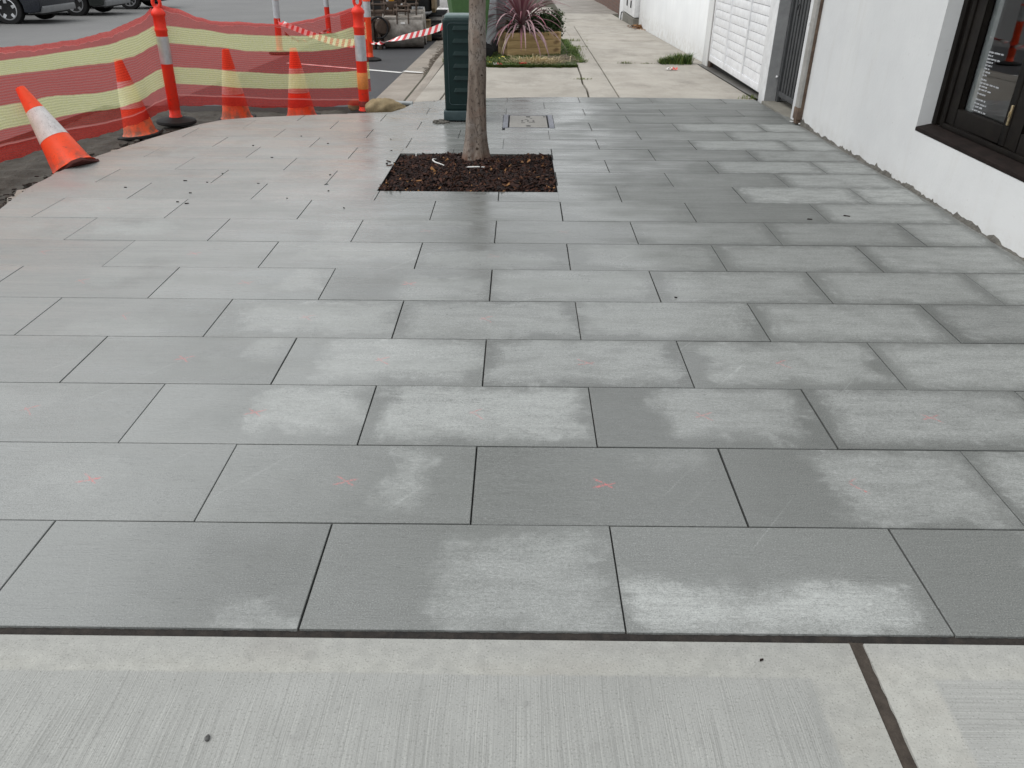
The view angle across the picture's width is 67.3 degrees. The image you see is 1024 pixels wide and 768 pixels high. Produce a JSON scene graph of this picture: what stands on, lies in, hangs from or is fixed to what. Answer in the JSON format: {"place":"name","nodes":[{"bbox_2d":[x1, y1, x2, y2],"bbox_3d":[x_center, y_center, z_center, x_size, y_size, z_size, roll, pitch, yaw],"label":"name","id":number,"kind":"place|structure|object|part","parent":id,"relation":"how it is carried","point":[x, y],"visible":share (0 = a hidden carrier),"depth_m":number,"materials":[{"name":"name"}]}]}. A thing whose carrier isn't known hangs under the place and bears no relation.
{"place":"outdoors","nodes":[
{"label":"outdoors","id":0,"kind":"place"},
{"bbox_2d":[0,109,347,206],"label":"trench floor","id":1,"kind":"structure","parent":0,"point":[17,173],"depth_m":7.21,"materials":[{"name":"soil"}]},
{"bbox_2d":[16,86,98,175],"bbox_3d":[-3.469,-1.898,5.754,0.344,0.700,0.344,-29,9,11],"label":"traffic cone","id":2,"kind":"object","parent":1,"relation":"on","point":[62,148],"visible":0.8,"depth_m":5.67,"materials":[{"name":"orange plastic"}]},
{"bbox_2d":[0,131,169,208],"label":"soil clods","id":3,"kind":"object","parent":1,"relation":"on","point":[28,184],"visible":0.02,"depth_m":5.97,"materials":[{"name":"brown soil"}]},
{"bbox_2d":[7,132,170,202],"bbox_3d":[-2.764,-1.692,6.080,1.511,0.237,6.117,11,32,17],"label":"concrete haunch","id":4,"kind":"object","parent":1,"relation":"on","point":[18,192],"visible":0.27,"depth_m":5.14,"materials":[{"name":"grey concrete"}]},
{"bbox_2d":[114,59,162,140],"bbox_3d":[-3.656,-2.732,7.357,0.370,0.700,0.370,-9,29,-6],"label":"traffic cone","id":5,"kind":"object","parent":1,"relation":"on","point":[145,129],"visible":0.88,"depth_m":7.33,"materials":[{"name":"orange plastic"}]},
{"bbox_2d":[151,0,196,126],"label":"bollard post","id":6,"kind":"object","parent":1,"relation":"on","point":[175,118],"visible":1,"depth_m":7.64,"materials":[{"name":"orange plastic"}]},
{"bbox_2d":[0,4,369,162],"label":"barrier mesh","id":7,"kind":"object","parent":6,"relation":"attached to","point":[87,130],"visible":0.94,"depth_m":7.51,"materials":[{"name":"orange plastic"}]},
{"bbox_2d":[217,49,255,120],"bbox_3d":[-2.941,-3.132,8.061,0.370,0.700,0.370,-5,30,-9],"label":"traffic cone","id":8,"kind":"object","parent":1,"relation":"on","point":[233,112],"visible":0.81,"depth_m":8.02,"materials":[{"name":"orange plastic"}]},
{"bbox_2d":[285,48,320,115],"bbox_3d":[-2.275,-3.185,8.162,0.370,0.700,0.370,-3,30,-5],"label":"traffic cone","id":9,"kind":"object","parent":1,"relation":"on","point":[295,66],"visible":0.75,"depth_m":8.11,"materials":[{"name":"orange plastic"}]},
{"bbox_2d":[347,0,368,113],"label":"bollard post","id":10,"kind":"object","parent":1,"relation":"on","point":[357,11],"visible":0.74,"depth_m":7.93,"materials":[{"name":"orange plastic"}]},
{"bbox_2d":[348,98,405,112],"bbox_3d":[-1.464,-2.945,8.149,0.730,0.193,0.318,12,32,19],"label":"sandbag","id":11,"kind":"object","parent":10,"relation":"on","point":[377,105],"visible":0.63,"depth_m":8.02,"materials":[{"name":"beige fabric"}]},
{"bbox_2d":[0,0,436,144],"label":"road","id":12,"kind":"structure","parent":0,"point":[390,67],"depth_m":13.18,"materials":[{"name":"grey asphalt"}]},
{"bbox_2d":[0,0,75,23],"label":"parked car","id":13,"kind":"object","parent":12,"relation":"on","point":[14,11],"visible":1,"depth_m":19.46,"materials":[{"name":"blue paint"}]},
{"bbox_2d":[67,0,130,15],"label":"parked car","id":14,"kind":"object","parent":12,"relation":"on","point":[83,7],"visible":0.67,"depth_m":22.42,"materials":[{"name":"black paint"}]},
{"bbox_2d":[122,0,164,8],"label":"parked car","id":15,"kind":"object","parent":12,"relation":"on","point":[134,4],"visible":0.3,"depth_m":25.49,"materials":[{"name":"black paint"}]},
{"bbox_2d":[269,0,289,54],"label":"bollard post","id":16,"kind":"object","parent":12,"relation":"on","point":[276,12],"visible":0.74,"depth_m":13.45,"materials":[{"name":"orange plastic"}]},
{"bbox_2d":[278,20,354,47],"bbox_3d":[-2.811,-4.943,10.726,0.113,0.390,6.439,-11,32,-19],"label":"barrier tape","id":17,"kind":"object","parent":16,"relation":"attached to","point":[308,33],"visible":0.67,"depth_m":10.75,"materials":[{"name":"plastic"}]},
{"bbox_2d":[321,0,337,36],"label":"bollard post","id":18,"kind":"object","parent":12,"relation":"on","point":[327,11],"visible":0.77,"depth_m":16.77,"materials":[{"name":"orange plastic"}]},
{"bbox_2d":[284,29,328,42],"bbox_3d":[-4.021,-6.965,15.186,0.151,0.366,3.808,1,30,1],"label":"barrier tape","id":19,"kind":"object","parent":18,"relation":"attached to","point":[322,32],"visible":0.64,"depth_m":14.94,"materials":[{"name":"plastic"}]},
{"bbox_2d":[362,0,380,61],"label":"bollard post","id":20,"kind":"object","parent":12,"relation":"on","point":[368,33],"visible":0.89,"depth_m":12.62,"materials":[{"name":"orange plastic"}]},
{"bbox_2d":[370,23,442,44],"bbox_3d":[-1.467,-4.484,9.923,0.146,0.867,6.392,-8,31,-14],"label":"barrier tape","id":21,"kind":"object","parent":20,"relation":"attached to","point":[431,30],"visible":0.92,"depth_m":8.86,"materials":[{"name":"plastic"}]},
{"bbox_2d":[371,16,390,49],"bbox_3d":[-2.441,-6.570,14.372,0.370,0.576,0.302,1,30,0],"label":"hydraulic breaker","id":22,"kind":"object","parent":12,"relation":"on","point":[380,26],"visible":0.93,"depth_m":14.25,"materials":[{"name":"brown metal"}]},
{"bbox_2d":[382,4,423,47],"bbox_3d":[-2.061,-6.805,14.614,0.744,0.759,0.662,-2,30,-5],"label":"digger bucket","id":23,"kind":"object","parent":12,"relation":"on","point":[400,25],"visible":0.93,"depth_m":14.37,"materials":[{"name":"metal"}]},
{"bbox_2d":[370,0,447,40],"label":"mini excavator","id":24,"kind":"object","parent":12,"relation":"on","point":[434,15],"visible":0.27,"depth_m":15.76,"materials":[{"name":"black metal"}]},
{"bbox_2d":[377,40,442,100],"bbox_3d":[-1.170,-17.725,35.229,0.430,1.268,61.280,1,30,0],"label":"gutter","id":25,"kind":"object","parent":12,"relation":"on","point":[401,86],"visible":0.4,"depth_m":10.95,"materials":[{"name":"concrete"}]},
{"bbox_2d":[422,43,442,77],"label":"gutter litter","id":26,"kind":"object","parent":25,"relation":"on","point":[432,62],"visible":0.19,"depth_m":12.61,"materials":[{"name":"brown plant"}]},
{"bbox_2d":[398,0,426,43],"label":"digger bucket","id":27,"kind":"object","parent":12,"relation":"on","point":[416,11],"visible":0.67,"depth_m":14.85,"materials":[{"name":"metal"}]},
{"bbox_2d":[370,0,393,44],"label":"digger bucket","id":28,"kind":"object","parent":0,"point":[384,12],"visible":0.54,"depth_m":14.71,"materials":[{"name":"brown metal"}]},
{"bbox_2d":[0,97,1023,640],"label":"pavement","id":29,"kind":"structure","parent":0,"point":[288,393],"depth_m":2.89,"materials":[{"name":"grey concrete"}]},
{"bbox_2d":[397,101,412,105],"bbox_3d":[-1.181,-3.039,8.324,0.218,0.048,0.048,5,30,8],"label":"pipe offcut","id":30,"kind":"object","parent":29,"relation":"on","point":[406,103],"visible":0.46,"depth_m":8.30,"materials":[{"name":"grey plastic"}]},
{"bbox_2d":[0,129,849,660],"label":"loose bark chips","id":31,"kind":"object","parent":29,"relation":"on","point":[258,183],"visible":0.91,"depth_m":5.21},
{"bbox_2d":[433,119,449,123],"bbox_3d":[-0.676,-2.521,7.373,0.166,0.028,0.247,1,30,0],"label":"mortar rubble","id":32,"kind":"object","parent":29,"relation":"on","point":[441,121],"visible":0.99,"depth_m":7.31,"materials":[{"name":"grey concrete"}]},
{"bbox_2d":[442,13,468,121],"bbox_3d":[-0.457,-2.976,7.285,0.383,0.962,0.307,1,30,0],"label":"service cabinet","id":33,"kind":"object","parent":29,"relation":"on","point":[455,27],"visible":0.56,"depth_m":7.13,"materials":[{"name":"green metal"}]},
{"bbox_2d":[377,151,557,191],"bbox_3d":[-0.323,-1.529,5.676,1.298,0.222,1.189,1,30,0],"label":"tree pit","id":34,"kind":"object","parent":29,"relation":"on","point":[529,172],"visible":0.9,"depth_m":5.49,"materials":[{"name":"brown soil"}]},
{"bbox_2d":[415,153,489,169],"bbox_3d":[-0.503,-1.660,5.800,0.740,0.059,0.156,21,36,31],"label":"watering hose","id":35,"kind":"object","parent":34,"relation":"on","point":[433,159],"visible":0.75,"depth_m":5.66,"materials":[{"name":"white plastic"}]},
{"bbox_2d":[461,0,490,160],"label":"street tree","id":36,"kind":"object","parent":34,"relation":"in","point":[475,145],"visible":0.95,"depth_m":5.62,"materials":[{"name":"grey plant"}]},
{"bbox_2d":[503,115,554,128],"bbox_3d":[0.157,-2.503,7.456,0.484,0.107,0.684,1,30,0],"label":"access cover","id":37,"kind":"object","parent":29,"relation":"in","point":[528,121],"visible":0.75,"depth_m":7.41,"materials":[{"name":"concrete"}]},
{"bbox_2d":[775,112,1023,265],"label":"mortar fillet","id":38,"kind":"object","parent":29,"relation":"on","point":[1017,259],"visible":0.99,"depth_m":5.00,"materials":[{"name":"grey concrete"}]},
{"bbox_2d":[792,0,1023,260],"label":"shop building","id":39,"kind":"structure","parent":29,"relation":"on","point":[923,99],"depth_m":5.17,"materials":[{"name":"white paint"}]},
{"bbox_2d":[931,0,1023,163],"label":"window","id":40,"kind":"structure","parent":39,"relation":"in","point":[979,21],"depth_m":4.73,"materials":[{"name":"black paint"}]},
{"bbox_2d":[0,627,1023,767],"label":"footpath","id":41,"kind":"structure","parent":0,"point":[107,698],"depth_m":1.70,"materials":[{"name":"concrete"}]},
{"bbox_2d":[204,734,209,741],"bbox_3d":[-0.640,0.743,1.615,0.011,0.013,0.016,1,30,0],"label":"pebble","id":42,"kind":"object","parent":41,"relation":"on","point":[207,738],"visible":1,"depth_m":1.61,"materials":[{"name":"grey stone"}]},
{"bbox_2d":[442,38,588,67],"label":"lawn ground","id":43,"kind":"structure","parent":0,"point":[571,62],"depth_m":11.83,"materials":[{"name":"plant"}]},
{"bbox_2d":[447,0,493,56],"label":"wheelie bin","id":44,"kind":"object","parent":43,"relation":"on","point":[458,6],"visible":0.32,"depth_m":11.89,"materials":[{"name":"green plastic"}]},
{"bbox_2d":[486,0,514,52],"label":"wheelie bin","id":45,"kind":"object","parent":43,"relation":"on","point":[494,44],"visible":0.34,"depth_m":12.78,"materials":[{"name":"grey plastic"}]},
{"bbox_2d":[498,30,560,55],"bbox_3d":[0.287,-5.631,12.678,0.940,0.342,0.440,-11,32,-18],"label":"timber planter","id":46,"kind":"object","parent":43,"relation":"on","point":[515,48],"visible":0.87,"depth_m":12.51,"materials":[{"name":"brown wood"}]},
{"bbox_2d":[505,18,516,32],"bbox_3d":[-0.032,-5.744,12.453,0.225,0.339,0.208,1,30,0],"label":"leafy shrub","id":47,"kind":"object","parent":46,"relation":"in","point":[507,29],"visible":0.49,"depth_m":12.40,"materials":[{"name":"green plant"}]},
{"bbox_2d":[486,0,571,56],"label":"cordyline","id":48,"kind":"object","parent":46,"relation":"in","point":[521,11],"visible":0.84,"depth_m":12.29,"materials":[{"name":"purple plant"}]},
{"bbox_2d":[526,7,565,36],"bbox_3d":[0.505,-5.878,12.649,0.663,0.596,0.620,-15,33,-24],"label":"leafy shrub","id":49,"kind":"object","parent":46,"relation":"in","point":[557,26],"visible":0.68,"depth_m":12.52,"materials":[{"name":"green plant"}]},
{"bbox_2d":[504,54,570,64],"bbox_3d":[0.356,-4.908,11.626,1.283,0.124,0.991,1,30,0],"label":"dry grass clump","id":50,"kind":"object","parent":43,"relation":"on","point":[538,60],"visible":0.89,"depth_m":11.60,"materials":[{"name":"plant"}]},
{"bbox_2d":[530,54,586,62],"bbox_3d":[0.733,-5.037,11.876,0.801,0.099,0.815,-13,33,-22],"label":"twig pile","id":51,"kind":"object","parent":43,"relation":"on","point":[565,57],"visible":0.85,"depth_m":11.85,"materials":[{"name":"brown wood"}]},
{"bbox_2d":[403,0,757,106],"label":"old footpath","id":52,"kind":"structure","parent":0,"point":[610,41],"depth_m":10.65,"materials":[{"name":"concrete"}]},
{"bbox_2d":[406,53,443,102],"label":"kerb","id":53,"kind":"structure","parent":52,"relation":"on","point":[425,81],"depth_m":10.01,"materials":[{"name":"concrete"}]},
{"bbox_2d":[437,0,448,12],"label":"parked car","id":54,"kind":"object","parent":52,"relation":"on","point":[443,5],"visible":0.2,"depth_m":18.27,"materials":[{"name":"white paint"}]},
{"bbox_2d":[619,0,639,24],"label":"meter cabinet","id":55,"kind":"object","parent":52,"relation":"on","point":[629,10],"visible":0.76,"depth_m":18.91,"materials":[{"name":"metal"}]},
{"bbox_3d":[2.912,-10.154,19.454,0.036,1.190,0.900,1,30,0],"label":"door","id":56,"kind":"part","parent":55,"relation":"part of","materials":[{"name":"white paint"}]},
{"bbox_3d":[2.904,-9.729,18.718,0.036,1.190,0.700,1,30,0],"label":"door","id":57,"kind":"part","parent":55,"relation":"part of","materials":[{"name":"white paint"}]},
{"bbox_2d":[628,24,645,30],"bbox_3d":[2.837,-8.329,17.916,0.435,0.103,1.394,1,30,0],"label":"leaf pile","id":58,"kind":"object","parent":52,"relation":"on","point":[637,26],"visible":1,"depth_m":17.86,"materials":[{"name":"brown plant"}]},
{"bbox_2d":[561,38,757,99],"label":"joint weeds","id":59,"kind":"object","parent":52,"relation":"on","point":[751,96],"visible":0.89,"depth_m":11.67,"materials":[{"name":"green plant"}]},
{"bbox_2d":[653,51,695,64],"bbox_3d":[2.493,-4.951,11.673,0.747,0.169,0.544,1,30,0],"label":"grass tuft","id":60,"kind":"object","parent":52,"relation":"on","point":[680,59],"visible":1,"depth_m":11.64,"materials":[{"name":"green plant"}]},
{"bbox_2d":[699,64,758,97],"bbox_3d":[2.980,-4.039,10.172,0.420,0.076,3.390,1,30,0],"label":"garage apron","id":61,"kind":"object","parent":52,"relation":"on","point":[740,86],"visible":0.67,"depth_m":9.86,"materials":[{"name":"concrete"}]},
{"bbox_2d":[758,0,791,102],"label":"gate pier","id":62,"kind":"structure","parent":52,"relation":"on","point":[774,47],"depth_m":8.26,"materials":[{"name":"white paint"}]},
{"bbox_2d":[761,101,792,117],"bbox_3d":[3.008,-2.784,8.102,0.520,0.212,0.990,1,30,0],"label":"threshold step","id":63,"kind":"object","parent":52,"relation":"on","point":[784,108],"visible":0.22,"depth_m":8.18,"materials":[{"name":"grey concrete"}]},
{"bbox_3d":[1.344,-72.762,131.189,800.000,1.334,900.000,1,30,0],"label":"ground","id":64,"kind":"structure","parent":0,"visible":0},
{"bbox_2d":[595,0,619,15],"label":"brick wall","id":65,"kind":"structure","parent":64,"relation":"on","point":[613,5],"depth_m":24.22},
{"bbox_2d":[639,0,715,66],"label":"garden wall","id":66,"kind":"structure","parent":64,"relation":"on","point":[685,26],"depth_m":13.35,"materials":[{"name":"white paint"}]},
{"bbox_2d":[709,0,772,92],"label":"garage door","id":67,"kind":"structure","parent":66,"relation":"attached to","point":[740,31],"depth_m":9.59,"materials":[{"name":"white paint"}]},
{"bbox_2d":[790,0,813,119],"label":"gate post","id":68,"kind":"object","parent":64,"relation":"on","point":[803,52],"visible":0.01,"depth_m":7.31,"materials":[{"name":"metal"}]},
{"bbox_2d":[775,0,810,104],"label":"steel gate","id":69,"kind":"structure","parent":68,"relation":"attached to","point":[793,44],"depth_m":7.96,"materials":[{"name":"grey metal"}]}
]}

